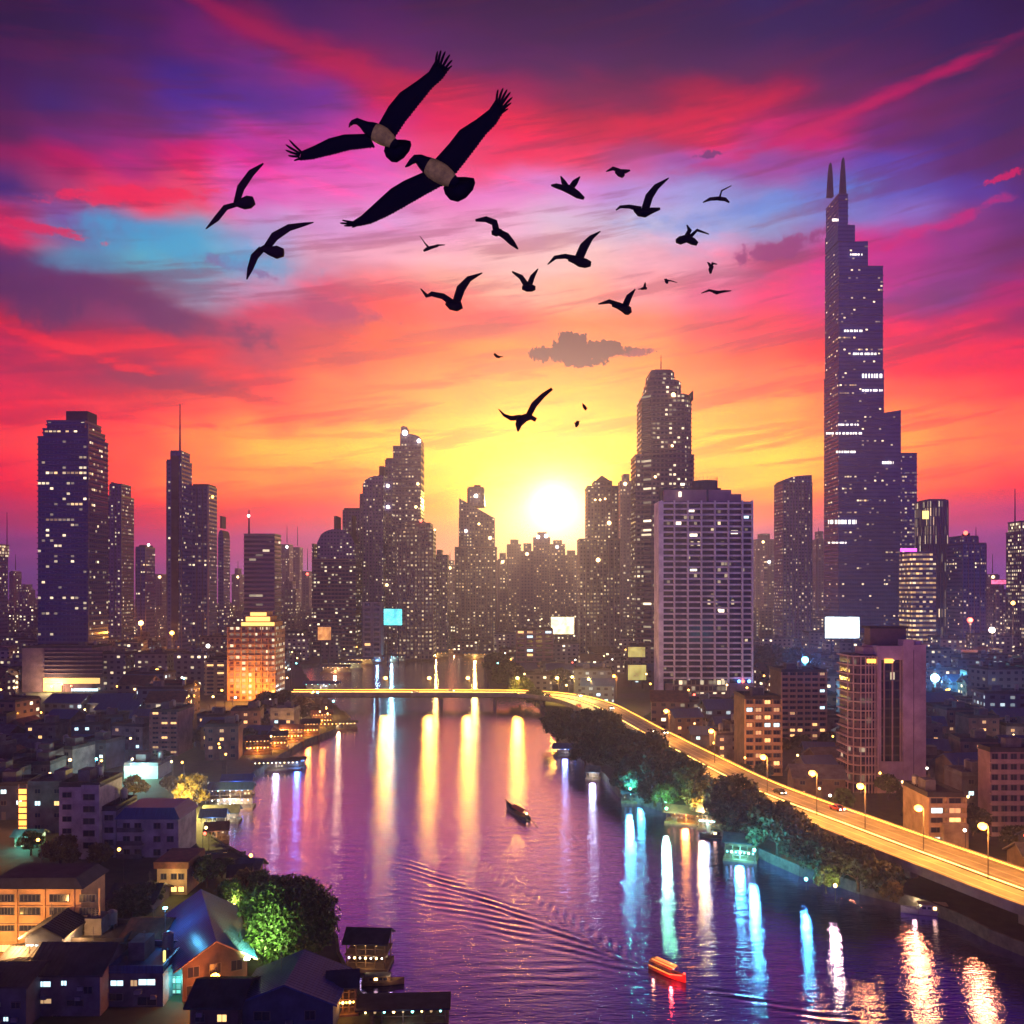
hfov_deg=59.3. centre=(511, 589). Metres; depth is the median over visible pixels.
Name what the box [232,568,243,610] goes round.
distant tower
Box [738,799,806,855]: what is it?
riverside tree
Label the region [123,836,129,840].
window
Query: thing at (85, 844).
window
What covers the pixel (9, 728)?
house
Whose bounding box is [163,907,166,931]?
floodlight
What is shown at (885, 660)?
lit window
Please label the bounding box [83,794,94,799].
window
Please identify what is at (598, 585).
apartment tower
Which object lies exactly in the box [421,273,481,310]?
bird
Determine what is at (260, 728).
house
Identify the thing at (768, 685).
house
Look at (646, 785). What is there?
riverside tree
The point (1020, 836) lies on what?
house
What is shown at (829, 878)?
street tree
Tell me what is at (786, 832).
riverside tree
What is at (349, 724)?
floating bar
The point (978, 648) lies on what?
house
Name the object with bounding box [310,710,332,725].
floating bar
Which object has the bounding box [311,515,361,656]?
apartment tower
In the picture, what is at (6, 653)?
house
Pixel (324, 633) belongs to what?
billboard
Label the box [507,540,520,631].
distant tower
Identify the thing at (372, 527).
office tower
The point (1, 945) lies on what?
window
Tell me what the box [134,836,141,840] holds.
window
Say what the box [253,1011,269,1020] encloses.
window
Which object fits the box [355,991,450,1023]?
floating bar
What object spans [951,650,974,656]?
house
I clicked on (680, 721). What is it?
house
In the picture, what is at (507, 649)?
house
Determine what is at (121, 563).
residential tower
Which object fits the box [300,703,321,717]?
riverside tree
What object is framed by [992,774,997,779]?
window
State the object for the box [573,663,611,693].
house
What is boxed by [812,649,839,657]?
house
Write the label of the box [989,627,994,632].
roof light
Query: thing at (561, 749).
floating bar
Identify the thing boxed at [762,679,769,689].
house
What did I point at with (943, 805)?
apartment block
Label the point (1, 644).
house
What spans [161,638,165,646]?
house
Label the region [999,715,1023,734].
house
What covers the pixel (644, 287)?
bird
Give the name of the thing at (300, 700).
street tree
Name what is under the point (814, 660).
riverside tree
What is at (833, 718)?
house
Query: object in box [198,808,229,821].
floating bar
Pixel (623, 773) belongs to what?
riverside tree
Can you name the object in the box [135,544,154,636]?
office tower
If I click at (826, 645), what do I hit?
house
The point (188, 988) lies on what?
window
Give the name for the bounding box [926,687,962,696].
house
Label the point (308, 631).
house
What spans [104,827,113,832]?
window
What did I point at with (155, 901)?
house
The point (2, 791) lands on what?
window
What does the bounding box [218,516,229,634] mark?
office tower
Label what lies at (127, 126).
sky
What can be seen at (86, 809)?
window
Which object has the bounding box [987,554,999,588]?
distant tower
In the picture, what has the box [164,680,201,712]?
house
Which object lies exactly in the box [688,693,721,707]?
house
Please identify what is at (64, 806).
window
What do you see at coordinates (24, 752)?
house
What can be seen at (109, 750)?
house
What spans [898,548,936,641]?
office tower
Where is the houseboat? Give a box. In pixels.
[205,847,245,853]
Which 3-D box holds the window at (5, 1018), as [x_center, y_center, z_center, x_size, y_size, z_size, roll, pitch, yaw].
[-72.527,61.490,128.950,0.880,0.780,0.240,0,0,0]
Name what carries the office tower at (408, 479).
on the ground
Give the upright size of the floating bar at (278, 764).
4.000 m
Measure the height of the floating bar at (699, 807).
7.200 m
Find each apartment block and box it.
[0,863,109,956]
[58,764,122,858]
[102,788,137,857]
[115,798,198,858]
[149,699,193,755]
[204,656,226,694]
[363,598,383,661]
[516,624,552,668]
[733,685,782,775]
[770,660,826,741]
[902,774,968,847]
[977,734,1023,836]
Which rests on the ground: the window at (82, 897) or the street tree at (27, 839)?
the street tree at (27, 839)
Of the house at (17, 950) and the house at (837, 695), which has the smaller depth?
the house at (17, 950)
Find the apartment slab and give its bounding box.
[243,510,281,620]
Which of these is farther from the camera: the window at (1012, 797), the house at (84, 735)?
the house at (84, 735)
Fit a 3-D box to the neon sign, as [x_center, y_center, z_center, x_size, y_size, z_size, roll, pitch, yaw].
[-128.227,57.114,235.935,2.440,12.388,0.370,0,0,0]
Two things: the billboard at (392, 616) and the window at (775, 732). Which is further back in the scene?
the billboard at (392, 616)
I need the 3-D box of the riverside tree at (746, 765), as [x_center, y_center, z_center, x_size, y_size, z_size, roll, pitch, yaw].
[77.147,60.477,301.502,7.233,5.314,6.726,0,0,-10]
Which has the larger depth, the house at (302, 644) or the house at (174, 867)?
the house at (302, 644)
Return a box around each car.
[773,788,786,794]
[829,804,844,811]
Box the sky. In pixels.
[0,0,1023,602]
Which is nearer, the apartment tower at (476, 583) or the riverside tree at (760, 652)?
the riverside tree at (760, 652)
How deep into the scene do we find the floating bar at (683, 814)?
250.37 m
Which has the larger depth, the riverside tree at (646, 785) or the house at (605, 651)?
the house at (605, 651)
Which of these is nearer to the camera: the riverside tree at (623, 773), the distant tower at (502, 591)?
the riverside tree at (623, 773)
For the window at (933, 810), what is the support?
in the apartment block at (943, 805)
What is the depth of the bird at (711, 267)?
35.96 m
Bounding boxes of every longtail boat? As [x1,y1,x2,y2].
[505,799,537,827]
[644,957,685,982]
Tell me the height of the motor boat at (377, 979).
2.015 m
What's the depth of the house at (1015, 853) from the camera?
192.51 m
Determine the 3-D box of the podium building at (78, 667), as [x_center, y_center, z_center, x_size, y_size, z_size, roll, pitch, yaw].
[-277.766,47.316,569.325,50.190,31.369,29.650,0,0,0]
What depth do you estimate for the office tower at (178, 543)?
750.00 m
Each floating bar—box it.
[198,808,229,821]
[202,804,242,823]
[203,821,229,843]
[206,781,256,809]
[219,774,255,788]
[226,864,253,880]
[235,857,268,872]
[243,734,271,754]
[251,757,301,771]
[261,730,288,749]
[279,724,304,746]
[288,756,307,768]
[299,718,319,740]
[302,681,341,688]
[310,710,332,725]
[320,664,351,673]
[320,720,357,729]
[326,968,359,1016]
[333,661,362,669]
[341,927,395,972]
[345,657,373,665]
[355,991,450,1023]
[374,655,391,663]
[383,654,405,662]
[404,659,422,660]
[434,651,448,658]
[447,647,462,654]
[462,652,487,659]
[552,743,573,756]
[585,765,600,780]
[620,787,636,803]
[663,803,707,826]
[696,803,715,829]
[722,831,758,863]
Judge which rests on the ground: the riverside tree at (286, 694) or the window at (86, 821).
the riverside tree at (286, 694)
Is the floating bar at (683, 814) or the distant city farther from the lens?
the distant city
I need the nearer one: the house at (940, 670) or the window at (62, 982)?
the window at (62, 982)
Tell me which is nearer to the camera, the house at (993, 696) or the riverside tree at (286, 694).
the house at (993, 696)
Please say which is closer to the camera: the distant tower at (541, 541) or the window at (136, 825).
the window at (136, 825)
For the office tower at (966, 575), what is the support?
on the ground
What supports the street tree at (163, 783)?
on the ground
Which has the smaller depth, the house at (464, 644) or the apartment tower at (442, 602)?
the house at (464, 644)
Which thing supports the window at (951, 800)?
in the apartment block at (943, 805)
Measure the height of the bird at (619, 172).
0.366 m
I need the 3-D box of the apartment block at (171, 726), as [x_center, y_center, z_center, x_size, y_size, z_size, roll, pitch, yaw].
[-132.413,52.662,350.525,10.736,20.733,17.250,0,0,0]
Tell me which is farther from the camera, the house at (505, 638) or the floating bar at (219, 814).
the house at (505, 638)
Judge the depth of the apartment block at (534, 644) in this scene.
699.99 m
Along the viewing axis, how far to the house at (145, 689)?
426.34 m
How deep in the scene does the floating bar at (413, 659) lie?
824.26 m
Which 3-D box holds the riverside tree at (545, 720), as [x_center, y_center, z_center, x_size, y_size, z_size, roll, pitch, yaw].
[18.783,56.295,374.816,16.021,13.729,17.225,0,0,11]
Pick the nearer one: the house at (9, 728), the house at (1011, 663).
the house at (9, 728)
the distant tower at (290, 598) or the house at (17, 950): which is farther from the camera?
the distant tower at (290, 598)
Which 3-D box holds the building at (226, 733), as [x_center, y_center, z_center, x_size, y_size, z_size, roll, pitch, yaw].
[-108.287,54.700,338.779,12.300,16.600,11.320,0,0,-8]
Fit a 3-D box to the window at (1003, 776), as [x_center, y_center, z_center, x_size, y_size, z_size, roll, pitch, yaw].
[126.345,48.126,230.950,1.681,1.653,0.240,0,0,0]
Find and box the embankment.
[211,653,1023,1023]
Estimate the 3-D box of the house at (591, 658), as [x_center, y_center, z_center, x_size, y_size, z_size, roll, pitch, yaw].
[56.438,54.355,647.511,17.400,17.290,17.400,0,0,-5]
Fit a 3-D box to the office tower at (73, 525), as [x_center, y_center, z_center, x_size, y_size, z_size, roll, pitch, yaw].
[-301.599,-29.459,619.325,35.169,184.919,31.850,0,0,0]
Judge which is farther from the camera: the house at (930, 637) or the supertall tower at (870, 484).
the supertall tower at (870, 484)
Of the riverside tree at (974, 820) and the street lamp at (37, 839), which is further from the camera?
the riverside tree at (974, 820)
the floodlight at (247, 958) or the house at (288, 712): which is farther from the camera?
the house at (288, 712)
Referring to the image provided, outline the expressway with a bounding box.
[291,689,1023,924]
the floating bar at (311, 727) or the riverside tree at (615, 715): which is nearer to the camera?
the riverside tree at (615, 715)
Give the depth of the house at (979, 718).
355.50 m
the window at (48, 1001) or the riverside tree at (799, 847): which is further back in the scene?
the riverside tree at (799, 847)
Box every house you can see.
[0,641,18,652]
[0,648,16,658]
[0,664,21,688]
[0,668,19,693]
[0,672,16,694]
[0,691,39,718]
[0,705,15,723]
[0,724,24,732]
[0,733,15,758]
[0,758,31,774]
[0,767,40,819]
[0,936,38,960]
[0,952,50,1023]
[3,733,38,740]
[4,633,37,643]
[7,715,39,727]
[11,629,37,634]
[12,693,40,711]
[13,635,37,651]
[13,742,63,759]
[13,748,66,773]
[16,739,62,747]
[16,744,25,751]
[18,903,85,946]
[20,640,37,651]
[25,713,67,738]
[28,766,77,832]
[32,926,127,1016]
[43,693,91,714]
[43,709,86,736]
[47,734,94,772]
[71,714,110,735]
[71,906,131,942]
[74,734,94,736]
[83,730,125,769]
[88,693,136,714]
[94,699,145,718]
[94,706,129,734]
[105,873,173,911]
[108,635,118,647]
[109,930,178,1006]
[111,715,149,750]
[115,638,147,647]
[116,675,159,693]
[119,904,175,941]
[125,665,175,679]
[129,667,162,670]
[129,709,150,718]
[135,648,175,669]
[137,679,194,719]
[139,638,160,648]
[144,691,193,708]
[153,848,204,894]
[154,646,179,651]
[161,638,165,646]
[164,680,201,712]
[183,976,260,1023]
[197,706,230,729]
[198,717,224,749]
[200,633,226,652]
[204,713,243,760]
[211,650,226,655]
[231,699,263,729]
[242,949,352,1023]
[244,725,278,747]
[260,697,283,714]
[270,699,299,728]
[285,628,305,636]
[285,634,309,660]
[285,649,289,672]
[286,648,301,663]
[301,627,311,653]
[454,637,478,653]
[494,629,515,652]
[499,644,515,661]
[506,651,515,662]
[509,663,537,671]
[523,668,552,690]
[540,658,564,670]
[543,663,573,684]
[553,639,578,662]
[568,657,577,665]
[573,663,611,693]
[577,653,604,662]
[577,663,605,665]
[580,678,614,702]
[587,646,610,656]
[604,654,623,672]
[610,648,624,663]
[619,634,630,660]
[629,640,653,663]
[634,663,653,683]
[650,690,688,729]
[666,708,703,738]
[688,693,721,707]
[688,726,717,747]
[697,699,733,725]
[709,722,733,760]
[710,716,730,725]
[722,714,733,727]
[753,663,771,686]
[759,634,793,648]
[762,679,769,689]
[765,680,769,689]
[778,636,799,647]
[785,764,847,798]
[792,755,838,764]
[799,741,835,754]
[801,746,839,764]
[802,629,829,648]
[803,648,821,651]
[810,642,821,647]
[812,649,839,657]
[819,664,839,670]
[821,655,839,666]
[822,639,839,651]
[826,668,839,691]
[827,690,835,711]
[827,703,834,711]
[827,708,839,732]
[834,639,863,651]
[835,728,839,742]
[836,681,839,711]
[911,638,933,645]
[926,644,950,665]
[926,663,963,689]
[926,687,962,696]
[926,692,956,701]
[926,697,978,715]
[926,715,942,738]
[926,738,951,752]
[926,745,944,778]
[928,633,958,641]
[930,716,947,734]
[932,635,965,650]
[932,752,977,782]
[934,700,973,733]
[940,674,959,691]
[944,757,977,813]
[948,728,997,752]
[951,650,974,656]
[951,653,992,667]
[954,650,977,652]
[954,696,972,703]
[955,707,998,736]
[956,675,966,695]
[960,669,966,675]
[966,630,997,647]
[966,649,1007,661]
[969,647,995,651]
[972,684,1023,709]
[987,632,1018,652]
[988,708,1023,719]
[994,735,1023,739]
[998,658,1023,665]
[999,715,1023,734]
[1002,842,1023,866]
[1009,655,1023,661]
[1012,652,1023,657]
[1014,644,1023,654]
[1014,830,1023,841]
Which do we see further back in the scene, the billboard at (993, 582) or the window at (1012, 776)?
the billboard at (993, 582)
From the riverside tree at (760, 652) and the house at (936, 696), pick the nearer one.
the house at (936, 696)
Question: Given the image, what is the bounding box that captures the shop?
[163,951,180,994]
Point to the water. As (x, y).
(585, 901)
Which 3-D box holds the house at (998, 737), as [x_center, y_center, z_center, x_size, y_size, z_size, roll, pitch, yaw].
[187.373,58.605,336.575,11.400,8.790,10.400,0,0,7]
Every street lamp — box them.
[36,838,41,862]
[117,848,123,882]
[709,729,714,762]
[760,755,767,791]
[809,770,816,814]
[857,783,865,828]
[914,805,923,849]
[978,823,988,878]
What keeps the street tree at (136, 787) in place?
on the ground
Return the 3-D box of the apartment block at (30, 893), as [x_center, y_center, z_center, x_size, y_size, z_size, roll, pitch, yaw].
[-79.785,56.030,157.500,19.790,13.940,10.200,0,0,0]
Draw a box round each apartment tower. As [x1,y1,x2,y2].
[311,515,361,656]
[343,508,359,543]
[397,519,435,658]
[436,550,448,650]
[455,485,496,642]
[577,475,619,653]
[630,364,694,642]
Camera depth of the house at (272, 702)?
408.36 m
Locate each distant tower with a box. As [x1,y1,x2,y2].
[9,554,21,611]
[19,584,34,607]
[155,574,165,612]
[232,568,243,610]
[281,542,292,588]
[281,581,298,628]
[293,527,302,605]
[302,548,311,610]
[449,560,454,604]
[497,553,507,630]
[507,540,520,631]
[520,543,533,626]
[533,532,549,626]
[549,540,564,621]
[565,550,576,606]
[618,474,630,636]
[753,534,773,609]
[761,554,773,609]
[813,527,823,616]
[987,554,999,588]
[987,585,1005,632]
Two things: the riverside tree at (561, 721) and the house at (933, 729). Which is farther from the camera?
the riverside tree at (561, 721)
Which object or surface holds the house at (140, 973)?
on the ground
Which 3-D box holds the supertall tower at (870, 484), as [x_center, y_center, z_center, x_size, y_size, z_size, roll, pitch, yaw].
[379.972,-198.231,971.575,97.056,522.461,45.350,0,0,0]
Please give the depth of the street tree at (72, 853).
201.79 m
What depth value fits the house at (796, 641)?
842.31 m
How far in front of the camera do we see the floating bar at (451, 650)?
901.83 m
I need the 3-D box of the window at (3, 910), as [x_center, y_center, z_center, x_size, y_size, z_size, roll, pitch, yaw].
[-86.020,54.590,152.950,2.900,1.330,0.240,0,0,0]
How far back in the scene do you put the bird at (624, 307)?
23.95 m
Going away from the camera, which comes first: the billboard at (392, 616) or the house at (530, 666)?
the house at (530, 666)
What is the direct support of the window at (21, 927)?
in the apartment block at (30, 893)
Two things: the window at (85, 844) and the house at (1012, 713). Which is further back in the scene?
the house at (1012, 713)
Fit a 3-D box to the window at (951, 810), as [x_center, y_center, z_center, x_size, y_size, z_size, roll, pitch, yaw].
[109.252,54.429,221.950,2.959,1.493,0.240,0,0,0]
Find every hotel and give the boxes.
[227,611,284,700]
[654,476,753,696]
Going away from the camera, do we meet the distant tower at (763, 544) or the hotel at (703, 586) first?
the hotel at (703, 586)
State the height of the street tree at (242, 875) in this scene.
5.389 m
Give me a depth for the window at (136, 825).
212.01 m
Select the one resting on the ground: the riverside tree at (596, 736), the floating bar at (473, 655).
the riverside tree at (596, 736)
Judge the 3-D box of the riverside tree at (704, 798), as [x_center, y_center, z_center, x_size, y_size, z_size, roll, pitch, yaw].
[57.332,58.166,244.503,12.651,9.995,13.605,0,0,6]
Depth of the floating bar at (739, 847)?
216.06 m
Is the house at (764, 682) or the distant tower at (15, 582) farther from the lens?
the distant tower at (15, 582)
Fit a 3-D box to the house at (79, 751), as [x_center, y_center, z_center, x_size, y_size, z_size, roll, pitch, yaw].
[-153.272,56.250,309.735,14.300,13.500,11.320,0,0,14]
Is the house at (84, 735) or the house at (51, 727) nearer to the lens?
the house at (84, 735)
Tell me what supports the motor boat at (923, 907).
on the water
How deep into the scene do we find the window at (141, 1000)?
135.99 m
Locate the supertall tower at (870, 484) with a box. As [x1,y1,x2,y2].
[824,157,917,639]
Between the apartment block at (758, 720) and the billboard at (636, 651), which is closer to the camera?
the apartment block at (758, 720)
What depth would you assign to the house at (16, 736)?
337.08 m
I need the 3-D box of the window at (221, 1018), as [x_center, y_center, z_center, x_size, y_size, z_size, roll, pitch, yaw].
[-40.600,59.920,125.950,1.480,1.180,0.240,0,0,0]
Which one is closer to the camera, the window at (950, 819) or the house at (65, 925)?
the house at (65, 925)
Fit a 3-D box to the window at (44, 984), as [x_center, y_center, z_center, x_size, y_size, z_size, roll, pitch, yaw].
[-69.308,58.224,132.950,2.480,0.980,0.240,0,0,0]
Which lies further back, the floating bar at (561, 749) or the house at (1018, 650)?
the house at (1018, 650)
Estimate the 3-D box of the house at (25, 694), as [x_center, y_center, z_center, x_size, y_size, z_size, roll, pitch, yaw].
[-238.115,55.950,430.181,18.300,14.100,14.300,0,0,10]
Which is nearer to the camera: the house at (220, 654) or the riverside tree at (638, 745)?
the riverside tree at (638, 745)
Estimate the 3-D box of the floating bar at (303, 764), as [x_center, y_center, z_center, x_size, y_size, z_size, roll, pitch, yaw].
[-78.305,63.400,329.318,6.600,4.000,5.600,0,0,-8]
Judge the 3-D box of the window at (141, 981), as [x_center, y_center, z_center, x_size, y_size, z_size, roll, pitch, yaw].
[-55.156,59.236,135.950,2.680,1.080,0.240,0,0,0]
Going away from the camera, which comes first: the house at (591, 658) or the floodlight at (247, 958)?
the floodlight at (247, 958)
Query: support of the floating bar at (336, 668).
on the water
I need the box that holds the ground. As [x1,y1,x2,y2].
[0,646,1023,1023]
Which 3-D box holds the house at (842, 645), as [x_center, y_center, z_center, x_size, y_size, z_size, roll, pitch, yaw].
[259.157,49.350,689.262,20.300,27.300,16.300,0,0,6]
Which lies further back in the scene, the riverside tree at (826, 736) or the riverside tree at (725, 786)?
the riverside tree at (826, 736)
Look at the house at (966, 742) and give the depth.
302.89 m
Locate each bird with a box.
[205,163,263,228]
[246,222,313,279]
[285,50,451,161]
[340,88,512,227]
[420,236,444,251]
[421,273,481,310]
[475,216,518,249]
[498,388,552,431]
[512,269,537,291]
[548,231,600,267]
[551,176,584,199]
[598,289,635,314]
[606,167,629,177]
[616,177,668,217]
[638,282,646,289]
[676,225,708,245]
[701,289,730,294]
[703,186,730,202]
[707,262,716,273]
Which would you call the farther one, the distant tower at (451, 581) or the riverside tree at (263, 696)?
the distant tower at (451, 581)
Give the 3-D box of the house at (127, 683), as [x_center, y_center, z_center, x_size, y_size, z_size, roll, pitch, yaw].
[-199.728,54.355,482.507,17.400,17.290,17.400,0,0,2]
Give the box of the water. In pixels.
[227,655,1023,1023]
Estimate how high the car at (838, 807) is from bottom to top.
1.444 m
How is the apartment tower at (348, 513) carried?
on the ground
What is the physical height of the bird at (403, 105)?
1.341 m
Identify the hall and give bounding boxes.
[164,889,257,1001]
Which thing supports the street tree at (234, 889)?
on the ground
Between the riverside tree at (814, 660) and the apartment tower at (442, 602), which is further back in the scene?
the apartment tower at (442, 602)
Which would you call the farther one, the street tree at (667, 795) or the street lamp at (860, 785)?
the street tree at (667, 795)
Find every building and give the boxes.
[22,641,111,691]
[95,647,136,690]
[123,750,171,778]
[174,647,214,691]
[967,661,1023,695]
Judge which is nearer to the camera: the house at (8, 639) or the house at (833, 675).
the house at (833, 675)
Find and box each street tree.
[14,830,44,855]
[38,833,82,862]
[86,842,114,864]
[122,774,150,794]
[159,776,177,791]
[169,772,210,803]
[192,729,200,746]
[192,854,224,887]
[214,878,251,908]
[231,867,254,892]
[246,869,272,890]
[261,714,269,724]
[293,695,314,710]
[644,712,650,720]
[650,783,679,812]
[679,779,712,811]
[704,745,719,754]
[813,865,839,893]
[828,787,855,807]
[873,773,901,799]
[878,879,903,902]
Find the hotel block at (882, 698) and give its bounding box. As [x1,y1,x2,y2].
[836,626,925,792]
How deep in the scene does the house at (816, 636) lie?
841.63 m
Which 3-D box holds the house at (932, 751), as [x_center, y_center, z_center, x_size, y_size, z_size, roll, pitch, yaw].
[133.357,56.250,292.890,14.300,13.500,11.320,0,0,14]
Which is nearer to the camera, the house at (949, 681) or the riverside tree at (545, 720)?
the riverside tree at (545, 720)
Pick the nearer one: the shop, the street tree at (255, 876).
the shop
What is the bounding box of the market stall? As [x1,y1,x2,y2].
[9,829,49,846]
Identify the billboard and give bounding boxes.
[317,626,331,668]
[383,608,402,666]
[550,616,574,641]
[627,646,645,683]
[627,664,646,688]
[824,616,859,654]
[990,579,1005,629]
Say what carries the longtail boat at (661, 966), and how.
on the water
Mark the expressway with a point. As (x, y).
(961, 869)
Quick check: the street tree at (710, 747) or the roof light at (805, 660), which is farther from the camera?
the roof light at (805, 660)
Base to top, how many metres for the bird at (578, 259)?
0.911 m
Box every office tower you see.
[0,542,8,639]
[37,411,108,643]
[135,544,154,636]
[166,406,191,650]
[192,484,216,650]
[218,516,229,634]
[360,466,384,653]
[385,458,392,652]
[392,426,424,653]
[774,475,812,649]
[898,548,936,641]
[915,499,948,634]
[947,531,986,637]
[1006,498,1023,645]
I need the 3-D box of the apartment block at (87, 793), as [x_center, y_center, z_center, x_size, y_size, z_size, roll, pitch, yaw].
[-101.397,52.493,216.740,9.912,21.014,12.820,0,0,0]
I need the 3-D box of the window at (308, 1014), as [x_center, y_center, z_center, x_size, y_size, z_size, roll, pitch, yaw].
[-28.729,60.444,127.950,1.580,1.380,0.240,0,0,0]
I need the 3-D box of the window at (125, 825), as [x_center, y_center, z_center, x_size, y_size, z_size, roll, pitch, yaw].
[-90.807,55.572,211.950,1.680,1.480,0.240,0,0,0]
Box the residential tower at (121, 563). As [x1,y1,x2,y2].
[108,482,133,639]
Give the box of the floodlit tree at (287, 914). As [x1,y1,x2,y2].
[237,873,341,964]
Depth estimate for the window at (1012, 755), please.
230.98 m
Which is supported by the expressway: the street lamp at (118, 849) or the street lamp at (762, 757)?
the street lamp at (762, 757)
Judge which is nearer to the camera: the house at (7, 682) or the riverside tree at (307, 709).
the riverside tree at (307, 709)
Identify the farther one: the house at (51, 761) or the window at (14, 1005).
the house at (51, 761)
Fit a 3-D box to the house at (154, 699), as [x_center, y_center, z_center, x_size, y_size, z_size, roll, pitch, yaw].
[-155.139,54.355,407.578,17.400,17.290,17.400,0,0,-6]
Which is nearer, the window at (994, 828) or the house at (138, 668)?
the window at (994, 828)
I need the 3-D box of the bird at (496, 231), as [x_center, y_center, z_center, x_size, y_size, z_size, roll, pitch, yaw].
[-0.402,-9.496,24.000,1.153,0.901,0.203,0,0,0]
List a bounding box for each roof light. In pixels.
[802,657,807,665]
[931,674,938,687]
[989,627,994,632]
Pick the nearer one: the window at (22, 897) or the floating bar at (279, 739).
the window at (22, 897)
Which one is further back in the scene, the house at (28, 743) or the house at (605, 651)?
the house at (605, 651)
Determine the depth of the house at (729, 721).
365.41 m
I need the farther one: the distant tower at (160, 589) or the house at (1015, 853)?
the distant tower at (160, 589)
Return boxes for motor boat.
[361,972,403,985]
[699,829,726,838]
[901,900,947,915]
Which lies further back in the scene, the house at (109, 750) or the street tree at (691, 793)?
the house at (109, 750)
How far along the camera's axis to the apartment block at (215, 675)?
539.99 m
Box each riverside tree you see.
[105,882,152,917]
[143,879,165,899]
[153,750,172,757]
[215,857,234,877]
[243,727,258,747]
[252,690,281,701]
[275,689,295,704]
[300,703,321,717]
[481,651,510,669]
[490,662,525,687]
[507,675,534,699]
[524,688,545,705]
[539,708,563,740]
[549,667,573,689]
[549,709,582,742]
[563,707,612,743]
[568,739,596,767]
[583,718,626,744]
[588,726,635,768]
[597,708,622,722]
[608,762,645,794]
[610,729,671,767]
[635,775,676,806]
[639,746,694,787]
[663,757,715,805]
[701,787,735,816]
[702,773,768,821]
[720,795,774,841]
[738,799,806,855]
[739,762,752,769]
[753,643,783,662]
[753,763,773,776]
[764,659,788,676]
[765,646,808,663]
[771,817,827,863]
[780,810,812,838]
[782,737,792,753]
[787,828,833,875]
[790,734,811,750]
[792,653,820,666]
[811,835,859,882]
[817,731,835,742]
[831,841,882,891]
[857,859,906,893]
[894,787,902,803]
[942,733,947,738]
[967,804,992,835]
[997,824,1023,843]
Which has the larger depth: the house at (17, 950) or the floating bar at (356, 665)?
the floating bar at (356, 665)
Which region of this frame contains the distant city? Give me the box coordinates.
[0,598,1011,665]
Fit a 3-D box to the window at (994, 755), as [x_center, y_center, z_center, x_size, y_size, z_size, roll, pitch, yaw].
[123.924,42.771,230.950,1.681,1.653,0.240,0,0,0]
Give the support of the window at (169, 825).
in the apartment block at (153, 827)
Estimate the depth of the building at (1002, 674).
452.51 m
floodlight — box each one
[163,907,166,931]
[244,956,249,975]
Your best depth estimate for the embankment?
196.62 m
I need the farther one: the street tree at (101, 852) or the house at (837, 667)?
the house at (837, 667)
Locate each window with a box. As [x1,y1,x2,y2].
[0,789,6,793]
[0,801,6,805]
[0,894,13,901]
[0,907,13,914]
[0,923,13,930]
[0,944,13,951]
[2,1016,8,1021]
[11,1002,20,1008]
[19,894,39,901]
[19,907,39,914]
[19,923,38,930]
[34,789,40,793]
[34,801,40,805]
[34,813,40,817]
[40,981,50,987]
[40,998,51,1004]
[49,894,69,901]
[49,907,69,914]
[60,980,66,985]
[62,792,71,797]
[62,804,71,809]
[62,816,71,821]
[62,828,71,833]
[66,1000,83,1006]
[71,689,97,690]
[79,894,95,901]
[79,907,95,914]
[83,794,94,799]
[83,806,94,812]
[83,818,94,824]
[83,830,94,836]
[83,842,94,848]
[83,986,92,994]
[104,815,113,820]
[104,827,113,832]
[104,839,113,845]
[109,993,122,1000]
[110,980,123,986]
[123,823,129,827]
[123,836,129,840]
[123,849,129,853]
[130,979,137,986]
[134,823,141,827]
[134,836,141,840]
[134,849,141,853]
[137,996,156,1005]
[138,978,155,985]
[153,823,160,828]
[153,836,160,841]
[153,849,160,855]
[160,873,166,879]
[167,823,173,828]
[167,836,173,841]
[171,873,176,879]
[171,886,176,892]
[173,976,180,992]
[178,873,183,879]
[178,886,183,892]
[186,985,192,996]
[187,966,199,978]
[194,1014,204,1022]
[209,962,220,974]
[216,1014,226,1022]
[231,959,242,971]
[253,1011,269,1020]
[304,1010,315,1019]
[746,730,752,734]
[755,730,761,734]
[764,730,770,734]
[773,730,779,734]
[867,659,875,662]
[884,659,892,662]
[931,798,942,802]
[931,808,942,812]
[931,818,942,822]
[931,827,939,832]
[949,798,960,802]
[949,808,960,812]
[949,818,960,821]
[992,753,997,758]
[992,764,997,769]
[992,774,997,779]
[992,785,997,789]
[992,795,997,800]
[992,806,997,810]
[992,816,997,821]
[992,826,997,831]
[1001,753,1007,758]
[1001,764,1007,769]
[1001,774,1007,779]
[1001,785,1007,789]
[1001,795,1007,800]
[1001,806,1007,810]
[1001,816,1007,821]
[1010,753,1016,758]
[1010,764,1016,769]
[1010,774,1016,779]
[1010,785,1016,789]
[1010,795,1016,800]
[1010,806,1016,810]
[1010,816,1016,821]
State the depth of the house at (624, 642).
799.76 m
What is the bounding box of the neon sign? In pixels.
[18,784,27,828]
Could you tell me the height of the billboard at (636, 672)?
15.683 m
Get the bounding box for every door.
[1,812,5,819]
[55,825,58,832]
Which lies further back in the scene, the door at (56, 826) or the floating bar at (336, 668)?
the floating bar at (336, 668)
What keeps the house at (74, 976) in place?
on the ground
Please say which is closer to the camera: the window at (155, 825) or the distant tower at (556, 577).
the window at (155, 825)
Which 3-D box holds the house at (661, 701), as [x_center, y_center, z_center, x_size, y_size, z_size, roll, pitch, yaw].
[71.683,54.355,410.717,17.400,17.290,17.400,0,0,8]

